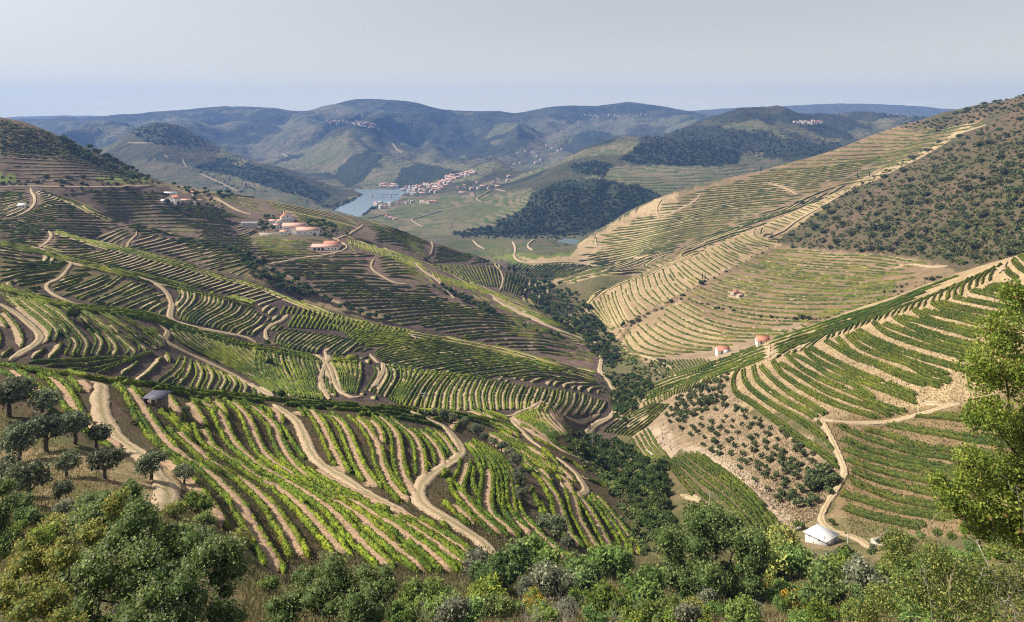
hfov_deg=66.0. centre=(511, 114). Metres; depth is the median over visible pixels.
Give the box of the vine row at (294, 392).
[276,349,295,395]
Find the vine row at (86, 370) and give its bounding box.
[80,352,144,371]
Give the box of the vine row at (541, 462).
[520,447,573,488]
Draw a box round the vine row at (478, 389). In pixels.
[476,378,483,409]
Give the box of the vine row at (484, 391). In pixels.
[483,379,489,409]
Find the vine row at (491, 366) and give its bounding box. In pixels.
[434,363,553,376]
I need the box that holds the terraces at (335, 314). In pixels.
[54,231,594,379]
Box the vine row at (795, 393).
[761,363,827,414]
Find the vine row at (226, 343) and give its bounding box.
[220,336,286,395]
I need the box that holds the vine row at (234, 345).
[227,337,293,396]
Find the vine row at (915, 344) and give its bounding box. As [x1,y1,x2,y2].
[871,322,972,361]
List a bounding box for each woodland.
[132,123,214,147]
[195,157,329,201]
[199,169,266,196]
[321,193,362,207]
[362,206,377,215]
[453,178,659,235]
[459,228,594,238]
[568,160,611,175]
[620,140,741,165]
[641,125,844,156]
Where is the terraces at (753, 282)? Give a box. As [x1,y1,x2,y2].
[682,249,925,328]
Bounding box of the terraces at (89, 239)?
[0,194,240,274]
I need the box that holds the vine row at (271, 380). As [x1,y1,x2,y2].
[262,346,277,389]
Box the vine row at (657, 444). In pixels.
[647,428,668,459]
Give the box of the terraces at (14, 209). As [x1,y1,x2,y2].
[4,189,26,216]
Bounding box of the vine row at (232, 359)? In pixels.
[203,333,266,387]
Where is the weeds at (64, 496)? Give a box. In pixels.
[0,410,266,575]
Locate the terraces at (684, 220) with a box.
[592,161,855,270]
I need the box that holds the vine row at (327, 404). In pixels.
[290,400,410,412]
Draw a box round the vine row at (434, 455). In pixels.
[410,426,437,463]
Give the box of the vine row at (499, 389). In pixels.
[496,381,503,409]
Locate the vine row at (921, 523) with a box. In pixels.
[843,503,925,527]
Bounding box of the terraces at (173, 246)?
[130,236,239,266]
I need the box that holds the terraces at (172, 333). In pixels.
[171,328,310,397]
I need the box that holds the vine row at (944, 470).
[848,445,1009,482]
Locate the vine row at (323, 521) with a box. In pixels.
[204,427,355,556]
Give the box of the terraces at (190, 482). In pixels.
[160,395,572,526]
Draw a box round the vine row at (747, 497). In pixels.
[689,451,770,532]
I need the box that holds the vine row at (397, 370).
[396,356,529,371]
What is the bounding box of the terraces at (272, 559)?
[9,370,637,572]
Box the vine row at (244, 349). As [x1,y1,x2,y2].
[236,340,302,397]
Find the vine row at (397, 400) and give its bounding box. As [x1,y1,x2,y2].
[396,368,418,403]
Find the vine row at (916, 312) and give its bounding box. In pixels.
[911,308,993,334]
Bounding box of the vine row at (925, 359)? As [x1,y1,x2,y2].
[855,328,970,372]
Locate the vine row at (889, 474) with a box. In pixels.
[843,458,993,498]
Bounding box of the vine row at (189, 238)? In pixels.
[168,237,251,241]
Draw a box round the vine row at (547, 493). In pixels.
[528,469,556,514]
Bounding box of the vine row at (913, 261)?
[772,250,914,262]
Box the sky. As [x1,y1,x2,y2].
[0,0,1023,117]
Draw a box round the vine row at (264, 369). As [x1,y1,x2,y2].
[232,339,299,396]
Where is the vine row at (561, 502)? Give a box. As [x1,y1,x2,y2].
[537,472,573,531]
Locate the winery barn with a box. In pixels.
[282,222,306,233]
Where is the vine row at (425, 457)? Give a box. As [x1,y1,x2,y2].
[389,415,429,471]
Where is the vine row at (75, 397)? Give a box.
[51,371,86,413]
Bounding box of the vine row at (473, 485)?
[470,465,477,494]
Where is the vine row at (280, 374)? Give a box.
[274,349,292,392]
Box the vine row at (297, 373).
[286,348,310,396]
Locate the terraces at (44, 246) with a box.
[4,220,106,251]
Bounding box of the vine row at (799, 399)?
[759,365,824,415]
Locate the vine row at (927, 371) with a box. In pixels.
[847,333,951,381]
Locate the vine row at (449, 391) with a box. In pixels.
[446,373,460,408]
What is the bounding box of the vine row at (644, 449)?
[635,435,654,461]
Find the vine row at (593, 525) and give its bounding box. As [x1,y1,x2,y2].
[570,490,607,549]
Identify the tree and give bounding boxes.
[0,374,39,417]
[0,419,42,461]
[0,451,21,480]
[0,458,53,504]
[26,386,65,412]
[26,411,67,451]
[41,478,257,621]
[51,448,84,476]
[51,479,75,502]
[58,409,91,443]
[61,136,71,142]
[81,153,90,159]
[81,443,129,478]
[84,422,114,448]
[107,162,114,168]
[110,157,119,162]
[122,165,130,171]
[129,173,136,179]
[133,448,166,480]
[170,461,194,483]
[243,260,250,267]
[245,250,252,258]
[248,261,255,268]
[252,263,259,270]
[260,258,267,265]
[260,548,402,621]
[263,272,269,278]
[271,276,280,282]
[272,273,284,279]
[276,282,284,289]
[285,284,294,293]
[292,275,299,282]
[299,282,309,289]
[300,290,308,296]
[307,289,314,296]
[325,296,332,302]
[343,300,351,306]
[347,305,354,310]
[357,308,364,315]
[383,314,390,320]
[431,407,437,415]
[438,408,447,416]
[446,412,457,422]
[459,416,470,428]
[470,422,484,436]
[479,432,489,441]
[489,437,498,447]
[496,440,507,452]
[503,446,515,458]
[508,451,524,467]
[512,466,525,473]
[513,471,527,485]
[514,486,527,500]
[527,285,537,290]
[529,278,536,284]
[531,295,538,301]
[535,512,549,528]
[544,513,569,539]
[547,283,554,288]
[559,293,565,299]
[560,532,576,550]
[565,435,573,442]
[568,438,586,451]
[571,318,580,327]
[574,429,585,437]
[576,325,583,331]
[580,318,589,323]
[581,447,590,453]
[582,324,588,330]
[582,433,591,440]
[584,303,592,309]
[584,452,592,459]
[585,336,593,343]
[590,346,599,351]
[592,432,603,441]
[593,448,601,453]
[597,455,611,465]
[598,472,608,478]
[599,438,609,447]
[601,350,608,354]
[601,447,610,456]
[602,344,609,349]
[605,359,614,363]
[608,452,616,459]
[608,458,620,469]
[608,474,615,479]
[609,389,620,398]
[609,447,618,454]
[609,468,617,475]
[610,353,620,359]
[610,378,618,387]
[611,402,622,413]
[611,436,623,444]
[612,347,619,352]
[615,485,621,491]
[616,477,628,485]
[617,442,629,453]
[617,454,626,459]
[617,458,626,464]
[618,407,627,414]
[620,484,626,491]
[621,395,628,400]
[622,469,632,478]
[625,447,633,457]
[625,492,632,498]
[626,461,635,471]
[626,481,636,490]
[627,450,636,458]
[627,498,635,505]
[628,402,636,409]
[628,506,644,517]
[629,372,636,379]
[629,502,642,509]
[630,486,643,496]
[631,480,647,487]
[632,460,646,469]
[632,493,642,501]
[633,387,639,393]
[633,455,646,462]
[633,473,645,480]
[636,393,644,399]
[636,512,645,519]
[637,468,650,475]
[638,502,648,508]
[639,482,651,494]
[640,380,645,388]
[642,498,655,507]
[642,517,651,529]
[643,456,651,463]
[644,377,651,383]
[645,474,656,482]
[645,511,652,519]
[646,468,658,479]
[646,507,658,513]
[647,381,653,388]
[647,491,658,502]
[648,518,662,528]
[649,463,661,471]
[650,480,671,493]
[650,500,773,603]
[652,503,663,509]
[653,509,663,520]
[654,471,668,480]
[655,494,674,509]
[656,458,669,471]
[658,513,667,519]
[662,475,671,484]
[662,510,674,515]
[667,515,680,524]
[672,406,679,411]
[680,400,687,405]
[696,399,703,406]
[703,398,712,405]
[707,425,714,431]
[708,445,714,452]
[710,397,718,403]
[710,437,719,443]
[712,377,719,382]
[713,430,720,436]
[720,400,729,406]
[727,449,734,455]
[739,407,747,413]
[739,450,747,456]
[746,433,754,439]
[750,440,757,447]
[750,446,758,452]
[754,459,762,465]
[756,422,763,428]
[759,469,770,477]
[762,430,770,434]
[762,438,769,443]
[762,464,769,469]
[764,454,773,461]
[772,443,778,450]
[773,493,782,500]
[777,454,785,459]
[777,459,784,465]
[777,488,786,494]
[778,448,786,454]
[780,467,791,474]
[780,475,789,482]
[783,432,789,438]
[785,460,792,469]
[785,494,792,499]
[786,456,795,460]
[787,488,796,495]
[790,471,800,478]
[791,462,800,471]
[791,498,802,507]
[792,445,799,451]
[794,461,803,466]
[795,442,803,447]
[796,482,805,492]
[798,448,806,455]
[802,473,820,489]
[803,468,815,475]
[803,498,813,505]
[806,457,815,462]
[806,492,814,498]
[811,472,832,488]
[811,493,820,503]
[813,461,829,474]
[820,472,841,483]
[824,485,834,493]
[926,276,1023,548]
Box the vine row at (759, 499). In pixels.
[717,463,779,525]
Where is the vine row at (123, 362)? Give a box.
[97,350,152,373]
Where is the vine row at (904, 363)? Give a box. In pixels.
[845,334,949,383]
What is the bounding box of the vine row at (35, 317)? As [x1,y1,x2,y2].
[6,293,51,340]
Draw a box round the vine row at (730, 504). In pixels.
[672,457,753,530]
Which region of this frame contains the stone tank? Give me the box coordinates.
[871,537,883,546]
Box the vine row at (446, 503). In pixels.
[441,497,471,525]
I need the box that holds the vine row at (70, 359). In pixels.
[27,355,125,363]
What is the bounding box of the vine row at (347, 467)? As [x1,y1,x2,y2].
[310,406,351,473]
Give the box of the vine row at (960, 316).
[923,308,980,321]
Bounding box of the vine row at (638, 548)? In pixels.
[597,494,642,554]
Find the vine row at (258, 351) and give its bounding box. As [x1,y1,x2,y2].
[252,343,317,399]
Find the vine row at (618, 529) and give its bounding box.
[590,492,629,548]
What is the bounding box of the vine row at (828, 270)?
[759,262,896,274]
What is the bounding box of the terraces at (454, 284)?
[432,274,491,294]
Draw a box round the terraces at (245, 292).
[208,281,278,304]
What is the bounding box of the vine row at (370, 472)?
[328,410,383,488]
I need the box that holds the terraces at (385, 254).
[349,240,427,271]
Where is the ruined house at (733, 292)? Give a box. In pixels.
[730,290,738,294]
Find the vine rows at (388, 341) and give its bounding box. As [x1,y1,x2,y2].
[0,123,1023,528]
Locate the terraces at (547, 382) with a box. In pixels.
[1,247,598,392]
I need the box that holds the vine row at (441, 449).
[419,428,447,459]
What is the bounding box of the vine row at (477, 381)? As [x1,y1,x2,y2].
[472,377,479,409]
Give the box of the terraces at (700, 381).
[642,376,711,402]
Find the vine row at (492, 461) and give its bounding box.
[483,450,496,471]
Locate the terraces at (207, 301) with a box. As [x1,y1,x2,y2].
[175,289,261,333]
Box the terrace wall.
[259,233,277,235]
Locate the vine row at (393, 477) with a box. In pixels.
[355,415,409,495]
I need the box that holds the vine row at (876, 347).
[850,332,945,376]
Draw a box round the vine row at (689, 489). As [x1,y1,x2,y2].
[668,463,694,495]
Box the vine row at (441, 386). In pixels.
[434,372,452,407]
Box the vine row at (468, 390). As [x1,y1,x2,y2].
[466,376,474,407]
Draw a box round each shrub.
[1,490,37,511]
[3,519,29,537]
[12,505,40,521]
[27,522,61,546]
[31,510,56,524]
[36,511,69,538]
[50,497,76,516]
[161,499,190,516]
[182,487,217,512]
[192,508,219,525]
[197,523,209,532]
[204,525,219,543]
[231,526,254,547]
[254,575,280,592]
[384,597,423,621]
[389,597,418,616]
[398,573,450,611]
[412,579,472,621]
[420,591,451,621]
[431,593,473,621]
[442,584,464,599]
[460,544,490,582]
[460,594,488,621]
[463,572,508,617]
[464,535,534,593]
[476,592,512,618]
[505,598,526,616]
[515,576,540,598]
[517,585,585,621]
[520,530,567,574]
[522,585,546,607]
[526,599,563,621]
[528,558,579,601]
[553,594,576,616]
[560,549,610,594]
[566,585,588,608]
[577,576,634,621]
[581,602,608,621]
[582,541,638,579]
[607,567,628,579]
[608,595,640,621]
[615,605,649,621]
[616,563,667,608]
[623,596,634,609]
[634,595,677,621]
[663,603,693,621]
[664,593,686,605]
[669,601,703,621]
[683,595,704,606]
[694,604,713,621]
[696,586,717,607]
[703,599,726,616]
[724,592,762,621]
[725,601,764,621]
[731,541,787,579]
[752,599,763,616]
[756,586,780,603]
[763,574,773,586]
[765,520,802,550]
[769,577,795,596]
[771,593,792,613]
[773,541,814,580]
[777,571,790,580]
[779,583,805,612]
[786,608,812,621]
[787,553,851,608]
[803,596,843,621]
[822,546,867,576]
[823,548,838,557]
[834,545,856,554]
[840,596,864,621]
[841,555,892,594]
[841,578,850,592]
[843,581,867,603]
[865,593,883,611]
[868,543,877,551]
[871,562,907,588]
[877,546,914,573]
[888,581,923,621]
[890,556,931,584]
[898,595,922,612]
[915,529,925,538]
[915,592,969,621]
[922,540,935,551]
[932,528,942,536]
[945,530,957,539]
[948,549,973,565]
[961,539,983,552]
[970,549,993,561]
[984,541,1022,563]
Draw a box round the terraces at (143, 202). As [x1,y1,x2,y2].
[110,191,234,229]
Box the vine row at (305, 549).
[179,429,312,559]
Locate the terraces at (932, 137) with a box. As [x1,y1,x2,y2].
[862,123,981,177]
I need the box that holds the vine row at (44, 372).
[24,366,73,388]
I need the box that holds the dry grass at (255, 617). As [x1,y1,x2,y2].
[239,551,939,621]
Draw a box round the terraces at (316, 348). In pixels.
[275,330,355,354]
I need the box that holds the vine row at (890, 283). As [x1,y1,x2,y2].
[731,274,895,287]
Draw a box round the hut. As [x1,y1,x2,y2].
[18,203,27,208]
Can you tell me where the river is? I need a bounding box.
[333,187,578,243]
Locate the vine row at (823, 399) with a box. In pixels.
[770,360,876,418]
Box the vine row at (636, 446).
[630,437,649,462]
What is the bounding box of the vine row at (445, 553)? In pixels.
[379,509,462,570]
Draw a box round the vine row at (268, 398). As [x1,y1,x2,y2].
[193,387,359,405]
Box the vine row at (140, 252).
[56,230,223,275]
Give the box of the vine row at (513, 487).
[481,441,533,534]
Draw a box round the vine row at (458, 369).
[426,362,548,376]
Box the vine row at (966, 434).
[889,421,1021,442]
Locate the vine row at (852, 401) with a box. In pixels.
[778,362,890,416]
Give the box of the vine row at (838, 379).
[791,353,870,396]
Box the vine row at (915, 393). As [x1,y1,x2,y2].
[810,345,917,395]
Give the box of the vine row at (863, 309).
[772,275,958,339]
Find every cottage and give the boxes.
[715,345,729,355]
[755,335,769,346]
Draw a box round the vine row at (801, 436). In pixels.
[733,366,835,461]
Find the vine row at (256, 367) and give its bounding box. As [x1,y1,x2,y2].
[253,346,269,389]
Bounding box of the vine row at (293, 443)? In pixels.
[280,423,307,459]
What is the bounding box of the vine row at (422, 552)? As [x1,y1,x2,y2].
[237,399,445,573]
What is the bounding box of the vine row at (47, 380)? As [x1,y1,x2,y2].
[35,372,113,447]
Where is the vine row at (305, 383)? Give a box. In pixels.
[291,349,312,398]
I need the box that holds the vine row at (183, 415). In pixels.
[169,393,187,420]
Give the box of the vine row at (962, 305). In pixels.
[940,299,996,311]
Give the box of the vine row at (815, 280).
[744,270,887,283]
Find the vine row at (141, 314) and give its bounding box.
[2,285,315,357]
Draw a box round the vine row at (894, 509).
[840,492,945,521]
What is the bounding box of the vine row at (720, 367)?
[646,352,764,393]
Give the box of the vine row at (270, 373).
[260,358,278,390]
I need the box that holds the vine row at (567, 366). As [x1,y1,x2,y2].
[301,300,595,374]
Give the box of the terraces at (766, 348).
[645,285,933,385]
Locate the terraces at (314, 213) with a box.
[266,200,357,232]
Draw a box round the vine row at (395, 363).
[392,351,491,364]
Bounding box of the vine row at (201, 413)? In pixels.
[191,399,208,426]
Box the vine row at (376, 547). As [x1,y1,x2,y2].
[198,398,398,568]
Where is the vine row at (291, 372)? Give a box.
[282,347,305,396]
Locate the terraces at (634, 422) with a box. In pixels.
[605,406,667,436]
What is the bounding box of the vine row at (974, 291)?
[968,288,1021,306]
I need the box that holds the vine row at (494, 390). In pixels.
[492,381,499,408]
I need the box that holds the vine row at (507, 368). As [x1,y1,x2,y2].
[449,365,567,378]
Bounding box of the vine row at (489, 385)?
[485,379,492,408]
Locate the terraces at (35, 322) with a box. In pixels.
[6,296,136,344]
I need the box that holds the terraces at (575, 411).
[367,367,604,415]
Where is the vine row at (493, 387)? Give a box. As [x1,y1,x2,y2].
[490,380,496,410]
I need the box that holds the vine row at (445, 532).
[417,514,474,551]
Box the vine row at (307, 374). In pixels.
[301,353,315,398]
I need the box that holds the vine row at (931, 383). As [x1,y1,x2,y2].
[834,337,941,388]
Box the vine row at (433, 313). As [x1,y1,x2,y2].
[378,312,531,319]
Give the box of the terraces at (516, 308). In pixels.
[492,297,542,321]
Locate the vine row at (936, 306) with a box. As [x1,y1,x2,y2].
[931,301,987,322]
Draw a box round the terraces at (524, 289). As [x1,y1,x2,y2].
[365,223,547,304]
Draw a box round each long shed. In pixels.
[164,192,176,195]
[311,244,339,250]
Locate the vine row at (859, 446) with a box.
[839,437,1005,478]
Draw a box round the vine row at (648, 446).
[639,433,659,459]
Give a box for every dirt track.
[0,184,153,188]
[0,303,44,361]
[14,187,35,217]
[39,231,52,247]
[44,262,73,302]
[89,381,181,510]
[121,231,136,246]
[128,142,155,143]
[138,276,256,342]
[157,323,271,395]
[198,194,250,214]
[200,173,238,191]
[261,266,370,310]
[263,314,288,344]
[269,237,347,265]
[272,404,410,513]
[313,354,362,398]
[319,350,330,399]
[333,224,363,240]
[368,213,402,218]
[369,354,385,386]
[370,259,409,284]
[409,410,496,554]
[410,210,441,226]
[416,265,454,298]
[476,189,505,201]
[493,295,617,433]
[494,264,503,291]
[503,401,599,424]
[509,418,541,447]
[512,241,598,266]
[512,417,597,465]
[556,457,590,496]
[641,355,671,368]
[655,199,661,217]
[658,193,700,218]
[680,494,711,506]
[767,345,800,356]
[768,124,985,237]
[768,183,796,194]
[817,419,870,547]
[819,402,960,425]
[887,263,947,270]
[919,399,945,406]
[998,261,1007,272]
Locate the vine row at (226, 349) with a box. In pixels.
[210,332,277,394]
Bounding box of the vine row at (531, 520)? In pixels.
[486,443,571,558]
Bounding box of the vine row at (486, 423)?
[412,408,506,431]
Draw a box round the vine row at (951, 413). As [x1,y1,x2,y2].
[930,411,963,417]
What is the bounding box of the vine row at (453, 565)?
[241,399,462,573]
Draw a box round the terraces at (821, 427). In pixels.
[732,268,1005,454]
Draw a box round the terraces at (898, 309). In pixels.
[829,290,962,337]
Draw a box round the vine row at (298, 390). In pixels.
[280,347,300,393]
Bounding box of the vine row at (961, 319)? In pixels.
[922,309,977,325]
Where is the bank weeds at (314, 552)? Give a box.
[108,386,622,571]
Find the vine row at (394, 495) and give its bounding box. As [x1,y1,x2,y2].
[345,413,401,503]
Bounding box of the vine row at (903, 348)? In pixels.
[858,327,972,369]
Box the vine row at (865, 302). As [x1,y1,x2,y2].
[740,298,881,304]
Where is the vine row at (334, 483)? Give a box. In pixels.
[306,465,370,502]
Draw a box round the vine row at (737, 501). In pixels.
[678,454,760,532]
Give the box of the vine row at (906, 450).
[835,423,1006,472]
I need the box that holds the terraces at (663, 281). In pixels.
[613,229,765,339]
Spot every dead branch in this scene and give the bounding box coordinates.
[914,514,943,619]
[919,559,941,621]
[944,560,976,620]
[967,536,1019,621]
[987,544,1023,621]
[1002,475,1023,614]
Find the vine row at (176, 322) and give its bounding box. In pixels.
[30,294,310,354]
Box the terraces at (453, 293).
[122,215,596,358]
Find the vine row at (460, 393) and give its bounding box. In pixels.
[458,375,469,409]
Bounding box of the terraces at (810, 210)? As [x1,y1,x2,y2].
[774,190,851,222]
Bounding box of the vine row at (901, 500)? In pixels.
[850,480,953,512]
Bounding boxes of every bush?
[0,477,17,561]
[0,486,131,621]
[65,308,81,319]
[129,419,140,424]
[180,405,190,413]
[266,357,274,362]
[276,389,285,397]
[792,520,804,527]
[797,314,805,318]
[809,223,820,229]
[827,209,835,213]
[827,518,835,524]
[831,215,839,220]
[832,238,840,243]
[848,524,1023,621]
[863,226,871,230]
[865,245,876,250]
[866,231,876,236]
[866,547,875,553]
[870,223,879,229]
[876,220,891,229]
[880,174,888,178]
[881,232,889,237]
[884,215,893,219]
[885,246,895,251]
[899,168,908,172]
[902,199,913,204]
[903,184,912,187]
[903,232,915,238]
[907,154,916,158]
[915,245,927,250]
[919,191,930,196]
[921,226,932,232]
[923,198,933,203]
[923,236,932,241]
[934,203,944,209]
[938,227,947,233]
[940,240,952,244]
[941,251,953,258]
[943,147,952,150]
[946,155,957,159]
[949,245,961,252]
[950,220,962,226]
[952,235,962,242]
[955,204,966,207]
[960,222,970,228]
[960,260,969,264]
[962,184,974,190]
[962,213,973,217]
[969,219,979,225]
[970,242,982,249]
[970,254,981,259]
[975,141,982,146]
[977,174,985,179]
[977,211,987,217]
[980,234,989,240]
[983,139,994,144]
[986,181,996,185]
[990,203,1001,207]
[992,237,1004,242]
[994,220,1006,225]
[995,154,1005,157]
[996,178,1003,182]
[1000,167,1013,174]
[1002,132,1010,136]
[1002,185,1015,190]
[1003,160,1017,166]
[1003,248,1019,256]
[1004,178,1013,182]
[1005,196,1016,201]
[1008,239,1022,246]
[1011,224,1023,230]
[1012,186,1023,192]
[1014,201,1023,206]
[1015,170,1023,176]
[1016,153,1023,158]
[1016,248,1023,253]
[1017,233,1023,239]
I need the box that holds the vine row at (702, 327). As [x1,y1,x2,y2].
[665,309,780,335]
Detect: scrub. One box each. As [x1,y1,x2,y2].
[0,120,151,184]
[777,94,1023,265]
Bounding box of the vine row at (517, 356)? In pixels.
[426,337,594,379]
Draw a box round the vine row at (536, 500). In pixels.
[529,485,544,514]
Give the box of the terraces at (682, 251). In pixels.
[611,160,889,270]
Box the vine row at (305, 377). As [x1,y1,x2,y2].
[297,356,314,393]
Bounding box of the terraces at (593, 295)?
[583,251,701,309]
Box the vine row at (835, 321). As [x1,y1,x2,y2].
[769,284,940,343]
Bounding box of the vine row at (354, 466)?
[322,413,365,482]
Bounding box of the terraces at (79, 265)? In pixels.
[12,246,256,307]
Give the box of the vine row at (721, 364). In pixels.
[648,347,764,389]
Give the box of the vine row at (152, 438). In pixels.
[111,382,181,456]
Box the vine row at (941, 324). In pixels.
[902,314,978,336]
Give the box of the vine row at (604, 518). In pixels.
[587,495,622,546]
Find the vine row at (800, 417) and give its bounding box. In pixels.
[743,367,826,438]
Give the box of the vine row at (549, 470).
[512,445,562,481]
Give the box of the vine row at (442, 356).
[387,352,496,365]
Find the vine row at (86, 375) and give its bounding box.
[62,367,260,394]
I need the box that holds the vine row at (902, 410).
[788,353,907,412]
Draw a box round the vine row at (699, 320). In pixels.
[670,305,787,331]
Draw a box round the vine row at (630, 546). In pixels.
[598,498,634,553]
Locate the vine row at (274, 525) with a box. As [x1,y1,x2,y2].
[165,424,294,558]
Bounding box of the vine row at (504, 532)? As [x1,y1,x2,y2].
[465,442,510,537]
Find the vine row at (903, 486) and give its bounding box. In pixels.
[849,468,946,498]
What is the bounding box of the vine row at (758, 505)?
[695,451,773,527]
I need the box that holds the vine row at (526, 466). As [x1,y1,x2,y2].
[520,461,565,535]
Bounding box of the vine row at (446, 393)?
[443,372,459,408]
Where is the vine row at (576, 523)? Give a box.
[563,486,593,547]
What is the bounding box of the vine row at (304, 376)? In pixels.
[297,354,312,398]
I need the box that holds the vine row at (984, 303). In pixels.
[952,296,1015,310]
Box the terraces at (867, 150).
[807,125,931,167]
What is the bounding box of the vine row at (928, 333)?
[893,315,972,345]
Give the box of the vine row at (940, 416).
[914,412,1008,428]
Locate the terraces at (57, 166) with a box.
[10,153,131,180]
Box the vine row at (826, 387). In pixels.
[780,361,893,415]
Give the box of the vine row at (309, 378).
[302,353,318,398]
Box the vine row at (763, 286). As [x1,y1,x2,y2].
[724,279,896,291]
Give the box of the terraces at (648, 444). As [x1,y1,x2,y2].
[631,432,669,461]
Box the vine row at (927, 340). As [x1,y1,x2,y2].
[882,323,976,353]
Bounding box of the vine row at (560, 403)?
[557,389,565,408]
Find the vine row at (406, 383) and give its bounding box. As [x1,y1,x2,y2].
[396,366,410,399]
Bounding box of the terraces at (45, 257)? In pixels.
[42,250,222,285]
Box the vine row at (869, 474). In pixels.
[852,466,956,491]
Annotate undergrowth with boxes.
[501,260,680,555]
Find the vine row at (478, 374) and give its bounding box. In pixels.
[452,366,569,378]
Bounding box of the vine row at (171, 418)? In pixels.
[158,407,195,440]
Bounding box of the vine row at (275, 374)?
[264,358,284,390]
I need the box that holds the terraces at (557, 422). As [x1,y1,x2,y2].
[510,406,573,443]
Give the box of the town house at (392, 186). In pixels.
[389,185,396,188]
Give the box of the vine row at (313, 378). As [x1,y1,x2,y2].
[306,353,320,398]
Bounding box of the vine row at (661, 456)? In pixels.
[643,429,664,459]
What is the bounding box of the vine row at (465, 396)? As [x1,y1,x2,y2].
[464,377,473,410]
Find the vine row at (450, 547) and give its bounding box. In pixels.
[404,514,466,560]
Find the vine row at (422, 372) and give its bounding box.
[399,369,426,403]
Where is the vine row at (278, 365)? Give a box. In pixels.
[271,357,289,389]
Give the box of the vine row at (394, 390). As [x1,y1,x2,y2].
[388,364,401,398]
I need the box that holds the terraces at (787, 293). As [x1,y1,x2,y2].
[699,252,915,313]
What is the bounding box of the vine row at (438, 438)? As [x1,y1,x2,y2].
[423,427,450,454]
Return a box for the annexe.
[269,219,276,224]
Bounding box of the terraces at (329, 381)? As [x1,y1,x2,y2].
[265,360,359,393]
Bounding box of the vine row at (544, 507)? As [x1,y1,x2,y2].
[540,500,558,537]
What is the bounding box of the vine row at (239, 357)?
[216,334,280,389]
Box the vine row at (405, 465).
[377,412,413,481]
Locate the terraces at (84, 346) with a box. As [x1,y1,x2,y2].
[53,317,164,356]
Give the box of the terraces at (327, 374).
[258,352,360,396]
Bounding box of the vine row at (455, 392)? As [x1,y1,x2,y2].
[453,374,465,409]
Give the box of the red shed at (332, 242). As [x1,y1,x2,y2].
[323,241,341,246]
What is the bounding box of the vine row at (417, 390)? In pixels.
[409,370,432,405]
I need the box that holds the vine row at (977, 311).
[939,302,992,315]
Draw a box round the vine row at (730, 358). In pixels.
[642,345,762,388]
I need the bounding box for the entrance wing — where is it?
[279,230,288,235]
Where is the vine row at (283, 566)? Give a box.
[147,407,288,573]
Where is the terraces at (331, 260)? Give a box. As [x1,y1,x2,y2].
[242,239,422,290]
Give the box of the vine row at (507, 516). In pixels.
[471,437,524,535]
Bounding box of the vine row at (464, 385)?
[460,375,470,409]
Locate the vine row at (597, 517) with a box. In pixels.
[581,494,613,545]
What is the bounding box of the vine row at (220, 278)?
[54,232,410,335]
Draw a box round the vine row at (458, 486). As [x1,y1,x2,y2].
[445,477,492,515]
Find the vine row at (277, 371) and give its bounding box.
[248,343,314,397]
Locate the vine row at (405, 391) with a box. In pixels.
[399,368,415,401]
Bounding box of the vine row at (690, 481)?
[669,458,742,530]
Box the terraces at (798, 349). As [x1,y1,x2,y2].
[757,335,826,362]
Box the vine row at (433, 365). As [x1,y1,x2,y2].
[399,357,531,372]
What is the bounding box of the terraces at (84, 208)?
[63,199,109,220]
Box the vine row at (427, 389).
[420,371,441,406]
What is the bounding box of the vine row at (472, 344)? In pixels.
[55,231,595,377]
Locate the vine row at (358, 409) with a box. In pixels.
[330,405,426,419]
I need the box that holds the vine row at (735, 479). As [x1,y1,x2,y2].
[703,454,778,525]
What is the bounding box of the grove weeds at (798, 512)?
[660,379,833,528]
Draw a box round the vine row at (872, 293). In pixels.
[719,282,894,295]
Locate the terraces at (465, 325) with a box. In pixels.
[346,294,571,352]
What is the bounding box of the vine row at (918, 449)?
[841,422,1023,468]
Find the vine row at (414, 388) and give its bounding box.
[404,369,429,404]
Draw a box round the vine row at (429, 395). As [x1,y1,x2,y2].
[425,371,445,407]
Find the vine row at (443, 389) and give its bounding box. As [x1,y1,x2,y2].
[438,372,455,408]
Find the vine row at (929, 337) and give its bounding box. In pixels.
[883,321,979,351]
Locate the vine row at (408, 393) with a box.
[401,369,422,403]
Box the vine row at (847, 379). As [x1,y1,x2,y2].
[794,352,874,398]
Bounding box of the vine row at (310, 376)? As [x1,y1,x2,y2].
[304,354,317,397]
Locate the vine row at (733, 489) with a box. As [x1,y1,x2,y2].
[684,451,766,535]
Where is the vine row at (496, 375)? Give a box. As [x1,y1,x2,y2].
[469,369,576,380]
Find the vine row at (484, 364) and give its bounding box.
[422,361,543,374]
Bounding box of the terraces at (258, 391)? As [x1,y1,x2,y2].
[161,360,274,395]
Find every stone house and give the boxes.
[181,199,193,204]
[194,199,203,205]
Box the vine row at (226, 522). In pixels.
[167,455,231,530]
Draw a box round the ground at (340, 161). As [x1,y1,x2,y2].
[0,95,1023,621]
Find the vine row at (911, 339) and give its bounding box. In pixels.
[874,320,980,359]
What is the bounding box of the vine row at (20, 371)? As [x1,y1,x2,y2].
[9,364,51,393]
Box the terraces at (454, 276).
[357,239,529,307]
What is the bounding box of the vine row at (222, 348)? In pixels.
[204,333,273,386]
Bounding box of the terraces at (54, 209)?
[12,191,90,223]
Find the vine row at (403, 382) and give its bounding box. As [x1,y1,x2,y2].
[394,365,406,397]
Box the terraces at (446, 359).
[379,342,567,376]
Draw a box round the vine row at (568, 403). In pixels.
[562,390,572,412]
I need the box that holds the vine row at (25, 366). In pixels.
[0,361,71,375]
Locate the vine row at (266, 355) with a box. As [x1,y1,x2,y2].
[257,345,321,398]
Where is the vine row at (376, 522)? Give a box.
[231,398,434,573]
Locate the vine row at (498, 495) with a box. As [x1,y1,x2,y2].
[495,472,500,504]
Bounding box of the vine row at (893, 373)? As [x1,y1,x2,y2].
[824,340,926,386]
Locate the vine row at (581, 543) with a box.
[523,456,585,548]
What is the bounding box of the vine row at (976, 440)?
[885,422,1017,448]

